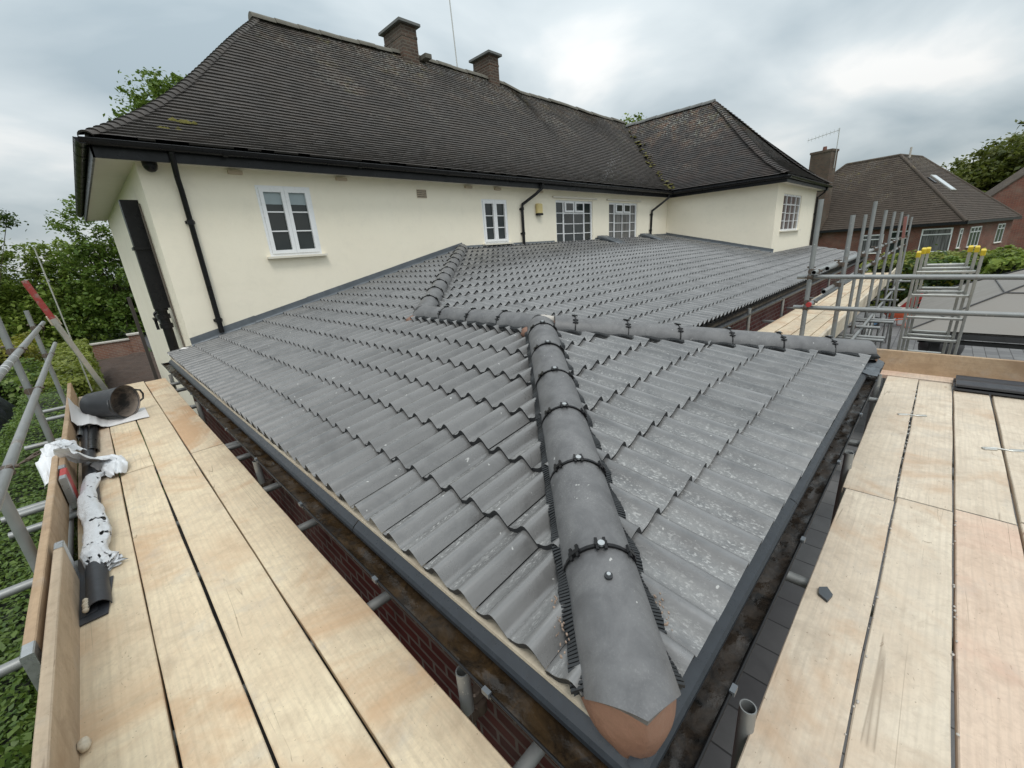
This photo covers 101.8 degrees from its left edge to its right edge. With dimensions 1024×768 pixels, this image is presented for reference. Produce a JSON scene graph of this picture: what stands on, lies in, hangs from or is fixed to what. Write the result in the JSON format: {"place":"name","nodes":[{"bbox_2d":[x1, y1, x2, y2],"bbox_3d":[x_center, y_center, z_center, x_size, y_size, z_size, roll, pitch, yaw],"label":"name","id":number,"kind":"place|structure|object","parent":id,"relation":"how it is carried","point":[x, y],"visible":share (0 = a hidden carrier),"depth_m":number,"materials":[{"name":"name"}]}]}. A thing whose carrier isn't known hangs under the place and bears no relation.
{"place":"outdoors","nodes":[
{"label":"outdoors","id":0,"kind":"place"},
{"bbox_2d":[11,283,165,506],"bbox_3d":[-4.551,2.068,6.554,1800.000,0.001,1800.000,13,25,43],"label":"ground","id":1,"kind":"structure","parent":0,"point":[107,339],"depth_m":25.68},
{"bbox_2d":[0,397,23,459],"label":"covered car","id":2,"kind":"object","parent":1,"relation":"on","point":[6,411],"visible":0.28,"depth_m":9.65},
{"bbox_2d":[0,208,28,336],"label":"tree","id":3,"kind":"object","parent":1,"relation":"on","point":[5,218],"visible":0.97,"depth_m":22.65,"materials":[{"name":"green plant"}]},
{"bbox_2d":[0,357,43,410],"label":"shrub","id":4,"kind":"object","parent":1,"relation":"on","point":[10,389],"visible":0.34,"depth_m":11.27,"materials":[{"name":"green plant"}]},
{"bbox_2d":[0,331,43,365],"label":"shrub","id":5,"kind":"object","parent":1,"relation":"on","point":[31,351],"visible":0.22,"depth_m":13.98,"materials":[{"name":"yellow plant"}]},
{"bbox_2d":[0,215,71,339],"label":"tree","id":6,"kind":"object","parent":1,"relation":"on","point":[8,303],"visible":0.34,"depth_m":24.80,"materials":[{"name":"green plant"}]},
{"bbox_2d":[0,383,78,767],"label":"hedge","id":7,"kind":"object","parent":1,"relation":"on","point":[18,697],"visible":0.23,"depth_m":3.21,"materials":[{"name":"green plant"}]},
{"bbox_2d":[0,236,110,348],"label":"tree","id":8,"kind":"object","parent":1,"relation":"on","point":[31,260],"visible":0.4,"depth_m":25.04,"materials":[{"name":"green plant"}]},
{"bbox_2d":[34,338,107,398],"bbox_3d":[-13.104,-0.131,12.547,9.112,1.698,1.152,13,25,43],"label":"hedge","id":9,"kind":"object","parent":1,"relation":"on","point":[66,365],"visible":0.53,"depth_m":10.59,"materials":[{"name":"green plant"}]},
{"bbox_2d":[1,272,143,341],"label":"tree","id":10,"kind":"object","parent":1,"relation":"on","point":[74,289],"visible":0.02,"depth_m":30.09,"materials":[{"name":"green plant"}]},
{"bbox_2d":[32,194,145,340],"bbox_3d":[-24.763,-6.897,26.575,6.370,9.140,9.544,13,25,43],"label":"tree","id":11,"kind":"object","parent":1,"relation":"on","point":[112,299],"visible":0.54,"depth_m":25.22,"materials":[{"name":"green plant"}]},
{"bbox_2d":[98,351,161,398],"bbox_3d":[-14.470,-0.454,16.107,12.000,0.244,2.100,13,25,43],"label":"soil bed","id":12,"kind":"object","parent":1,"relation":"on","point":[131,368],"visible":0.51,"depth_m":16.60,"materials":[{"name":"soil"}]},
{"bbox_2d":[90,332,144,360],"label":"garden wall","id":13,"kind":"structure","parent":12,"relation":"on","point":[131,343],"depth_m":19.92,"materials":[{"name":"brick"}]},
{"bbox_2d":[126,297,157,379],"bbox_3d":[-10.913,-1.042,12.429,0.120,3.050,0.080,13,25,43],"label":"timber post","id":14,"kind":"object","parent":12,"relation":"on","point":[129,300],"visible":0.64,"depth_m":12.28,"materials":[{"name":"brown wood"}]},
{"bbox_2d":[103,66,186,120],"bbox_3d":[-24.407,-13.893,31.883,6.066,17.364,9.448,13,25,43],"label":"tree","id":15,"kind":"object","parent":1,"relation":"on","point":[157,88],"visible":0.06,"depth_m":28.62,"materials":[{"name":"green plant"}]},
{"bbox_2d":[613,112,643,184],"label":"tree","id":16,"kind":"object","parent":1,"relation":"on","point":[629,119],"visible":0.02,"depth_m":40.98,"materials":[{"name":"green plant"}]},
{"bbox_2d":[859,259,915,306],"bbox_3d":[14.289,-5.195,21.403,9.294,2.168,1.690,13,25,43],"label":"hedge","id":17,"kind":"object","parent":1,"relation":"on","point":[879,270],"visible":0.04,"depth_m":18.39,"materials":[{"name":"green plant"}]},
{"bbox_2d":[809,146,1022,260],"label":"bungalow","id":18,"kind":"object","parent":1,"relation":"on","point":[946,210],"visible":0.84,"depth_m":32.57,"materials":[{"name":"brick"}]},
{"bbox_2d":[808,128,839,167],"bbox_3d":[25.651,-19.298,34.566,0.060,2.900,2.328,-13,20,-26],"label":"television aerial","id":19,"kind":"object","parent":18,"relation":"attached to","point":[837,141],"visible":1,"depth_m":33.73,"materials":[{"name":"metal"}]},
{"bbox_2d":[861,234,883,253],"bbox_3d":[28.353,-11.031,32.882,0.080,1.432,1.600,-13,20,-27],"label":"window","id":20,"kind":"structure","parent":18,"relation":"in","point":[875,238],"depth_m":32.79,"materials":[{"name":"glass"}]},
{"bbox_2d":[888,230,907,253],"bbox_3d":[29.183,-10.525,31.537,1.150,2.020,0.056,26,34,57],"label":"window","id":21,"kind":"structure","parent":18,"relation":"in","point":[891,247],"depth_m":31.54,"materials":[{"name":"glass"}]},
{"bbox_2d":[918,227,953,251],"bbox_3d":[30.185,-10.262,29.717,1.650,1.600,0.056,26,34,57],"label":"window","id":22,"kind":"structure","parent":18,"relation":"in","point":[942,237],"depth_m":29.64,"materials":[{"name":"glass"}]},
{"bbox_2d":[955,228,963,248],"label":"window","id":23,"kind":"structure","parent":18,"relation":"in","point":[961,229],"depth_m":28.91,"materials":[{"name":"white plastic"}]},
{"bbox_2d":[966,226,981,247],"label":"window","id":24,"kind":"structure","parent":18,"relation":"in","point":[974,234],"depth_m":30.11,"materials":[{"name":"white plastic"}]},
{"bbox_2d":[993,223,1005,242],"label":"window","id":25,"kind":"structure","parent":18,"relation":"in","point":[1000,229],"depth_m":32.55,"materials":[{"name":"white plastic"}]},
{"bbox_2d":[906,255,980,306],"bbox_3d":[18.728,-4.261,17.505,3.250,2.217,1.998,13,25,43],"label":"hedge","id":26,"kind":"object","parent":1,"relation":"on","point":[954,259],"visible":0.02,"depth_m":17.49,"materials":[{"name":"green plant"}]},
{"bbox_2d":[876,244,1017,307],"bbox_3d":[17.085,-4.236,16.787,4.648,2.715,2.481,13,25,43],"label":"shrub","id":27,"kind":"object","parent":1,"relation":"on","point":[942,283],"visible":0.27,"depth_m":16.74,"materials":[{"name":"green plant"}]},
{"bbox_2d":[879,247,1023,284],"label":"hedge","id":28,"kind":"object","parent":1,"relation":"on","point":[912,256],"visible":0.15,"depth_m":19.19,"materials":[{"name":"green plant"}]},
{"bbox_2d":[951,157,1005,192],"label":"tree","id":29,"kind":"object","parent":1,"relation":"on","point":[964,175],"visible":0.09,"depth_m":45.59,"materials":[{"name":"green plant"}]},
{"bbox_2d":[941,119,1023,190],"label":"tree","id":30,"kind":"object","parent":1,"relation":"on","point":[1012,152],"visible":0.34,"depth_m":45.52,"materials":[{"name":"green plant"}]},
{"bbox_2d":[975,244,1023,273],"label":"shrub","id":31,"kind":"object","parent":1,"relation":"on","point":[1000,263],"visible":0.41,"depth_m":14.39,"materials":[{"name":"green plant"}]},
{"bbox_2d":[986,167,1023,250],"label":"brick house","id":32,"kind":"structure","parent":1,"relation":"on","point":[1009,192],"depth_m":39.51,"materials":[{"name":"brick"}]},
{"bbox_2d":[129,329,151,349],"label":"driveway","id":33,"kind":"structure","parent":0,"point":[146,340],"depth_m":24.55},
{"bbox_2d":[126,482,391,767],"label":"path","id":34,"kind":"structure","parent":0,"point":[274,760],"depth_m":3.94,"materials":[{"name":"black"}]},
{"bbox_2d":[0,310,545,767],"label":"scaffold","id":35,"kind":"object","parent":34,"relation":"on","point":[472,704],"visible":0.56,"depth_m":2.63,"materials":[{"name":"grey metal"}]},
{"bbox_2d":[19,455,68,691],"bbox_3d":[-2.620,0.847,2.387,2.582,0.229,0.042,13,25,43],"label":"toe board","id":36,"kind":"object","parent":35,"relation":"on","point":[55,526],"visible":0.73,"depth_m":1.91,"materials":[{"name":"brown wood"}]},
{"bbox_2d":[35,439,85,487],"bbox_3d":[-3.478,0.593,3.153,0.210,0.243,0.517,-11,19,-19],"label":"plastic film","id":37,"kind":"object","parent":36,"relation":"on","point":[43,464],"visible":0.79,"depth_m":3.14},
{"bbox_2d":[31,540,79,767],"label":"toe board","id":38,"kind":"object","parent":35,"relation":"attached to","point":[56,738],"visible":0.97,"depth_m":1.48,"materials":[{"name":"brown wood"}]},
{"bbox_2d":[34,248,92,390],"bbox_3d":[-6.835,-0.928,6.363,0.018,2.200,0.023,13,25,43],"label":"thin pole","id":39,"kind":"object","parent":35,"relation":"attached to","point":[60,312],"visible":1,"depth_m":6.28,"materials":[{"name":"metal"}]},
{"bbox_2d":[21,280,107,389],"bbox_3d":[-6.135,-0.274,6.008,0.347,2.435,0.804,1,18,14],"label":"pole","id":40,"kind":"object","parent":35,"relation":"attached to","point":[36,297],"visible":0.74,"depth_m":5.63,"materials":[{"name":"metal"}]},
{"bbox_2d":[58,383,77,488],"bbox_3d":[-4.460,0.399,4.213,3.602,0.229,0.042,13,25,43],"label":"toe board","id":41,"kind":"object","parent":35,"relation":"attached to","point":[69,431],"visible":0.62,"depth_m":3.82,"materials":[{"name":"brown wood"}]},
{"bbox_2d":[58,468,78,508],"bbox_3d":[-3.087,0.723,2.903,0.232,0.229,0.037,13,25,43],"label":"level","id":42,"kind":"object","parent":35,"relation":"attached to","point":[67,484],"visible":0.91,"depth_m":2.84,"materials":[{"name":"red paint"}]},
{"bbox_2d":[78,396,118,488],"bbox_3d":[-4.426,0.466,4.410,3.565,0.041,0.232,13,25,43],"label":"scaffold board","id":43,"kind":"object","parent":35,"relation":"on","point":[106,443],"visible":0.3,"depth_m":3.83,"materials":[{"name":"brown wood"}]},
{"bbox_2d":[76,426,82,438],"bbox_3d":[-4.425,0.439,4.268,0.042,0.042,0.750,-20,24,-41],"label":"steel rod","id":44,"kind":"object","parent":43,"relation":"on","point":[79,431],"visible":0.49,"depth_m":4.08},
{"bbox_2d":[86,424,99,450],"bbox_3d":[-4.332,0.439,4.291,0.100,0.055,1.750,-20,24,-41],"label":"gutter length","id":45,"kind":"object","parent":43,"relation":"on","point":[93,441],"visible":0.42,"depth_m":3.96,"materials":[{"name":"black plastic"}]},
{"bbox_2d":[81,427,112,613],"bbox_3d":[-3.117,0.746,3.076,3.340,0.050,0.090,13,25,43],"label":"gutter length","id":46,"kind":"object","parent":43,"relation":"on","point":[97,583],"visible":0.58,"depth_m":2.13,"materials":[{"name":"black plastic"}]},
{"bbox_2d":[82,598,89,612],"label":"mortar lumps","id":47,"kind":"object","parent":46,"relation":"on","point":[85,605],"visible":1,"depth_m":1.92,"materials":[{"name":"concrete"}]},
{"bbox_2d":[77,471,127,570],"bbox_3d":[-2.692,0.819,2.707,1.598,0.089,0.203,13,25,43],"label":"torn plastic wrap","id":48,"kind":"object","parent":46,"relation":"on","point":[90,507],"visible":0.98,"depth_m":2.47,"materials":[{"name":"plastic"}]},
{"bbox_2d":[78,476,179,767],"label":"scaffold board","id":49,"kind":"object","parent":35,"relation":"on","point":[125,721],"visible":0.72,"depth_m":1.62,"materials":[{"name":"brown wood"}]},
{"bbox_2d":[77,736,91,752],"bbox_3d":[-1.410,1.189,1.373,0.051,0.041,0.033,13,25,43],"label":"pebble","id":50,"kind":"object","parent":49,"relation":"on","point":[84,744],"visible":1,"depth_m":1.36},
{"bbox_2d":[78,559,113,626],"bbox_3d":[-2.121,1.009,2.121,0.649,0.016,0.136,13,25,43],"label":"plastic sheet","id":51,"kind":"object","parent":49,"relation":"on","point":[98,609],"visible":0.46,"depth_m":1.96,"materials":[{"name":"plastic"}]},
{"bbox_2d":[110,420,154,475],"bbox_3d":[-4.310,0.395,4.601,3.685,0.041,0.214,13,25,43],"label":"scaffold board","id":52,"kind":"object","parent":35,"relation":"on","point":[130,447],"visible":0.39,"depth_m":3.81,"materials":[{"name":"brown wood"}]},
{"bbox_2d":[53,447,127,477],"bbox_3d":[-3.255,0.552,3.293,0.358,0.310,0.373,-9,18,-14],"label":"plastic film","id":53,"kind":"object","parent":52,"relation":"on","point":[109,465],"visible":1,"depth_m":3.27,"materials":[{"name":"plastic"}]},
{"bbox_2d":[68,398,149,426],"bbox_3d":[-4.300,0.260,4.449,0.620,0.307,0.560,13,25,43],"label":"membrane sheet","id":54,"kind":"object","parent":52,"relation":"on","point":[78,417],"visible":0.73,"depth_m":4.41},
{"bbox_2d":[79,385,143,416],"bbox_3d":[-4.407,0.204,4.556,0.388,0.350,0.495,-5,18,-4],"label":"bucket","id":55,"kind":"object","parent":54,"relation":"on","point":[123,401],"visible":0.97,"depth_m":4.51,"materials":[{"name":"black rubber"}]},
{"bbox_2d":[145,378,223,456],"bbox_3d":[-3.977,0.269,4.917,3.685,0.041,0.242,13,25,43],"label":"scaffold board","id":56,"kind":"object","parent":35,"relation":"on","point":[195,432],"visible":0.94,"depth_m":4.43,"materials":[{"name":"brown wood"}]},
{"bbox_2d":[121,466,274,767],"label":"scaffold board","id":57,"kind":"object","parent":35,"relation":"on","point":[215,723],"visible":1,"depth_m":1.71,"materials":[{"name":"brown wood"}]},
{"bbox_2d":[127,381,389,767],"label":"scaffold board","id":58,"kind":"object","parent":35,"relation":"on","point":[308,716],"visible":0.84,"depth_m":1.76,"materials":[{"name":"brown wood"}]},
{"bbox_2d":[192,444,511,767],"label":"scaffold board","id":59,"kind":"object","parent":35,"relation":"on","point":[411,714],"visible":0.99,"depth_m":1.68,"materials":[{"name":"brown wood"}]},
{"bbox_2d":[0,0,1023,283],"label":"sky","id":60,"kind":"structure","parent":0,"point":[940,79],"materials":[{"name":"white"}]},
{"bbox_2d":[699,307,1023,767],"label":"patio","id":61,"kind":"structure","parent":0,"point":[754,680],"depth_m":4.16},
{"bbox_2d":[72,11,832,415],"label":"house","id":62,"kind":"structure","parent":61,"relation":"on","point":[256,163],"depth_m":8.14,"materials":[{"name":"paint"}]},
{"bbox_2d":[254,185,327,258],"bbox_3d":[-3.458,-2.527,6.515,0.123,1.042,0.905,13,25,43],"label":"window","id":63,"kind":"structure","parent":62,"relation":"in","point":[287,213],"depth_m":6.52,"materials":[{"name":"white plastic"}]},
{"bbox_2d":[449,0,457,66],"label":"aerial mast","id":64,"kind":"object","parent":62,"relation":"attached to","point":[453,33],"visible":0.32,"depth_m":12.90,"materials":[{"name":"metal"}]},
{"bbox_2d":[481,199,513,244],"bbox_3d":[-0.355,-3.676,9.465,0.135,0.962,0.900,13,25,43],"label":"window","id":65,"kind":"structure","parent":62,"relation":"in","point":[494,212],"depth_m":9.48,"materials":[{"name":"white plastic"}]},
{"bbox_2d":[552,196,596,241],"bbox_3d":[1.746,-4.485,11.493,0.125,1.225,1.980,13,25,43],"label":"window","id":66,"kind":"structure","parent":62,"relation":"in","point":[573,218],"depth_m":11.47,"materials":[{"name":"white plastic"}]},
{"bbox_2d":[606,199,640,237],"bbox_3d":[3.525,-5.158,13.176,0.125,1.225,2.000,13,25,43],"label":"window","id":67,"kind":"structure","parent":62,"relation":"in","point":[622,216],"depth_m":13.17,"materials":[{"name":"white plastic"}]},
{"bbox_2d":[779,194,800,231],"bbox_3d":[9.466,-5.781,14.094,0.160,1.152,2.470,13,25,43],"label":"window","id":68,"kind":"structure","parent":62,"relation":"in","point":[791,204],"depth_m":14.17,"materials":[{"name":"white plastic"}]},
{"bbox_2d":[161,233,884,767],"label":"house extension","id":69,"kind":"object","parent":61,"relation":"on","point":[539,491],"visible":0.97,"depth_m":2.15,"materials":[{"name":"tile"}]},
{"bbox_2d":[746,201,912,348],"bbox_3d":[7.525,-1.786,9.224,1.700,3.900,11.900,13,25,43],"label":"scaffold","id":70,"kind":"object","parent":61,"relation":"on","point":[870,320],"visible":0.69,"depth_m":6.55,"materials":[{"name":"metal"}]},
{"bbox_2d":[759,313,801,332],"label":"scaffold board","id":71,"kind":"object","parent":70,"relation":"on","point":[781,322],"visible":0.38,"depth_m":6.94,"materials":[{"name":"brown wood"}]},
{"bbox_2d":[775,314,818,334],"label":"scaffold board","id":72,"kind":"object","parent":70,"relation":"on","point":[792,327],"visible":0.37,"depth_m":6.71,"materials":[{"name":"brown wood"}]},
{"bbox_2d":[792,314,833,335],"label":"scaffold board","id":73,"kind":"object","parent":70,"relation":"on","point":[815,324],"visible":0.37,"depth_m":6.69,"materials":[{"name":"brown wood"}]},
{"bbox_2d":[789,289,837,312],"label":"scaffold board","id":74,"kind":"object","parent":70,"relation":"on","point":[819,301],"visible":0.43,"depth_m":8.69,"materials":[{"name":"brown wood"}]},
{"bbox_2d":[811,315,841,336],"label":"scaffold board","id":75,"kind":"object","parent":70,"relation":"on","point":[818,332],"visible":0.14,"depth_m":6.36,"materials":[{"name":"brown wood"}]},
{"bbox_2d":[807,289,850,313],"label":"scaffold board","id":76,"kind":"object","parent":70,"relation":"on","point":[830,301],"visible":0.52,"depth_m":8.56,"materials":[{"name":"brown wood"}]},
{"bbox_2d":[818,302,859,337],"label":"toe board","id":77,"kind":"object","parent":70,"relation":"attached to","point":[840,325],"visible":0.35,"depth_m":5.94,"materials":[{"name":"brown wood"}]},
{"bbox_2d":[820,289,865,314],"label":"scaffold board","id":78,"kind":"object","parent":70,"relation":"on","point":[844,300],"visible":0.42,"depth_m":8.51,"materials":[{"name":"brown wood"}]},
{"bbox_2d":[839,289,868,314],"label":"scaffold board","id":79,"kind":"object","parent":70,"relation":"on","point":[866,291],"visible":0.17,"depth_m":8.50,"materials":[{"name":"brown wood"}]},
{"bbox_2d":[843,273,871,288],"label":"scaffold board","id":80,"kind":"object","parent":70,"relation":"on","point":[850,284],"visible":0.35,"depth_m":10.84,"materials":[{"name":"brown wood"}]},
{"bbox_2d":[855,273,884,288],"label":"scaffold board","id":81,"kind":"object","parent":70,"relation":"on","point":[866,284],"visible":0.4,"depth_m":10.82,"materials":[{"name":"brown wood"}]},
{"bbox_2d":[857,279,884,314],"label":"toe board","id":82,"kind":"object","parent":70,"relation":"attached to","point":[863,301],"visible":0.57,"depth_m":7.90,"materials":[{"name":"brown wood"}]},
{"bbox_2d":[730,199,1023,767],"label":"scaffold","id":83,"kind":"object","parent":61,"relation":"on","point":[746,718],"visible":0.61,"depth_m":3.94,"materials":[{"name":"grey metal"}]},
{"bbox_2d":[736,488,893,767],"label":"scaffold board","id":84,"kind":"object","parent":83,"relation":"on","point":[802,716],"visible":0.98,"depth_m":1.52,"materials":[{"name":"grey pale natural wood"}]},
{"bbox_2d":[818,587,832,601],"bbox_3d":[1.317,0.882,1.752,0.050,0.012,0.085,13,25,43],"label":"slate chip","id":85,"kind":"object","parent":84,"relation":"on","point":[825,594],"visible":1,"depth_m":1.75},
{"bbox_2d":[845,519,891,734],"bbox_3d":[1.244,0.982,1.476,0.023,0.009,2.093,13,25,43],"label":"grit","id":86,"kind":"object","parent":84,"relation":"on","point":[866,656],"visible":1,"depth_m":1.54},
{"bbox_2d":[841,376,917,500],"bbox_3d":[2.960,0.300,3.270,0.231,0.040,2.616,13,25,43],"label":"scaffold board","id":87,"kind":"object","parent":83,"relation":"on","point":[874,469],"visible":0.96,"depth_m":2.92,"materials":[{"name":"grey pale natural wood"}]},
{"bbox_2d":[842,498,952,767],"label":"scaffold board","id":88,"kind":"object","parent":83,"relation":"on","point":[901,716],"visible":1,"depth_m":1.48,"materials":[{"name":"grey pale natural wood"}]},
{"bbox_2d":[880,370,952,385],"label":"scaffold board","id":89,"kind":"object","parent":83,"relation":"on","point":[923,377],"visible":0.33,"depth_m":4.11,"materials":[{"name":"beige wood"}]},
{"bbox_2d":[953,378,1023,397],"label":"ridge trim","id":90,"kind":"structure","parent":89,"relation":"on","point":[955,387],"depth_m":3.60,"materials":[{"name":"plastic"}]},
{"bbox_2d":[895,380,952,511],"bbox_3d":[3.138,0.335,3.122,0.225,0.041,2.541,13,25,43],"label":"scaffold board","id":91,"kind":"object","parent":83,"relation":"on","point":[926,475],"visible":0.94,"depth_m":2.78,"materials":[{"name":"grey pale natural wood"}]},
{"bbox_2d":[897,413,926,416],"bbox_3d":[3.181,0.247,3.311,0.189,0.011,0.037,3,19,22],"label":"board clip","id":92,"kind":"object","parent":91,"relation":"on","point":[906,414],"visible":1,"depth_m":3.31,"materials":[{"name":"metal"}]},
{"bbox_2d":[877,348,1023,381],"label":"toe board","id":93,"kind":"object","parent":83,"relation":"attached to","point":[942,365],"visible":0.74,"depth_m":4.01,"materials":[{"name":"brown wood"}]},
{"bbox_2d":[953,390,1016,525],"bbox_3d":[3.308,0.372,2.972,0.219,0.040,2.481,13,25,43],"label":"scaffold board","id":94,"kind":"object","parent":83,"relation":"on","point":[981,486],"visible":0.86,"depth_m":2.61,"materials":[{"name":"pale cream wood"}]},
{"bbox_2d":[953,510,1023,767],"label":"scaffold board","id":95,"kind":"object","parent":83,"relation":"on","point":[988,630],"visible":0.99,"depth_m":1.51,"materials":[{"name":"beige wood"}]},
{"bbox_2d":[951,520,959,736],"bbox_3d":[1.474,0.995,1.384,0.019,0.010,2.256,13,25,43],"label":"grit","id":96,"kind":"object","parent":95,"relation":"on","point":[953,654],"visible":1,"depth_m":1.62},
{"bbox_2d":[990,394,1023,527],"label":"scaffold board","id":97,"kind":"object","parent":83,"relation":"on","point":[1009,413],"visible":0.9,"depth_m":2.86,"materials":[{"name":"pale cream wood"}]},
{"bbox_2d":[981,447,1023,451],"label":"board clip","id":98,"kind":"object","parent":97,"relation":"on","point":[996,448],"visible":1,"depth_m":2.73,"materials":[{"name":"metal"}]},
{"bbox_2d":[1018,523,1023,553],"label":"scaffold board","id":99,"kind":"object","parent":83,"relation":"on","point":[1021,530],"visible":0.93,"depth_m":2.03,"materials":[{"name":"grey wood"}]},
{"bbox_2d":[881,216,906,390],"bbox_3d":[8.036,-1.561,8.774,1.094,3.682,0.154,-14,20,-28],"label":"scaffold pole","id":100,"kind":"object","parent":61,"relation":"on","point":[898,272],"visible":0.77,"depth_m":8.39,"materials":[{"name":"metal"}]},
{"bbox_2d":[898,286,941,315],"bbox_3d":[16.100,-3.249,16.633,1.517,1.287,0.639,8,22,34],"label":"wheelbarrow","id":101,"kind":"object","parent":61,"relation":"on","point":[902,303],"visible":0.07,"depth_m":16.62,"materials":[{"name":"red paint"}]},
{"bbox_2d":[898,245,973,475],"bbox_3d":[5.119,-0.016,5.269,0.363,3.311,0.655,13,25,43],"label":"ladder","id":102,"kind":"object","parent":61,"relation":"on","point":[965,264],"visible":0.41,"depth_m":4.80,"materials":[{"name":"metal"}]},
{"bbox_2d":[897,245,979,479],"bbox_3d":[5.067,0.006,5.211,0.443,3.311,0.665,13,25,43],"label":"ladder","id":103,"kind":"object","parent":61,"relation":"on","point":[971,267],"visible":0.37,"depth_m":4.72,"materials":[{"name":"metal"}]},
{"bbox_2d":[897,248,986,483],"bbox_3d":[5.016,0.043,5.159,0.523,3.281,0.675,13,25,43],"label":"ladder","id":104,"kind":"object","parent":61,"relation":"on","point":[976,271],"visible":0.41,"depth_m":4.68,"materials":[{"name":"metal"}]},
{"bbox_2d":[905,269,1023,467],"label":"garage","id":105,"kind":"structure","parent":61,"relation":"on","point":[998,295],"depth_m":5.93,"materials":[{"name":"metal"}]},
{"bbox_2d":[869,307,913,327],"bbox_3d":[13.878,-2.365,14.896,1.865,0.644,0.639,1,19,15],"label":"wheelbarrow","id":106,"kind":"object","parent":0,"point":[898,315],"visible":0.25,"depth_m":14.76,"materials":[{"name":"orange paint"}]},
{"bbox_2d":[918,337,964,354],"bbox_3d":[11.409,-1.043,11.075,0.880,0.800,0.880,13,25,43],"label":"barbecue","id":107,"kind":"object","parent":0,"point":[922,346],"visible":0.15,"depth_m":10.76,"materials":[{"name":"metal"}]},
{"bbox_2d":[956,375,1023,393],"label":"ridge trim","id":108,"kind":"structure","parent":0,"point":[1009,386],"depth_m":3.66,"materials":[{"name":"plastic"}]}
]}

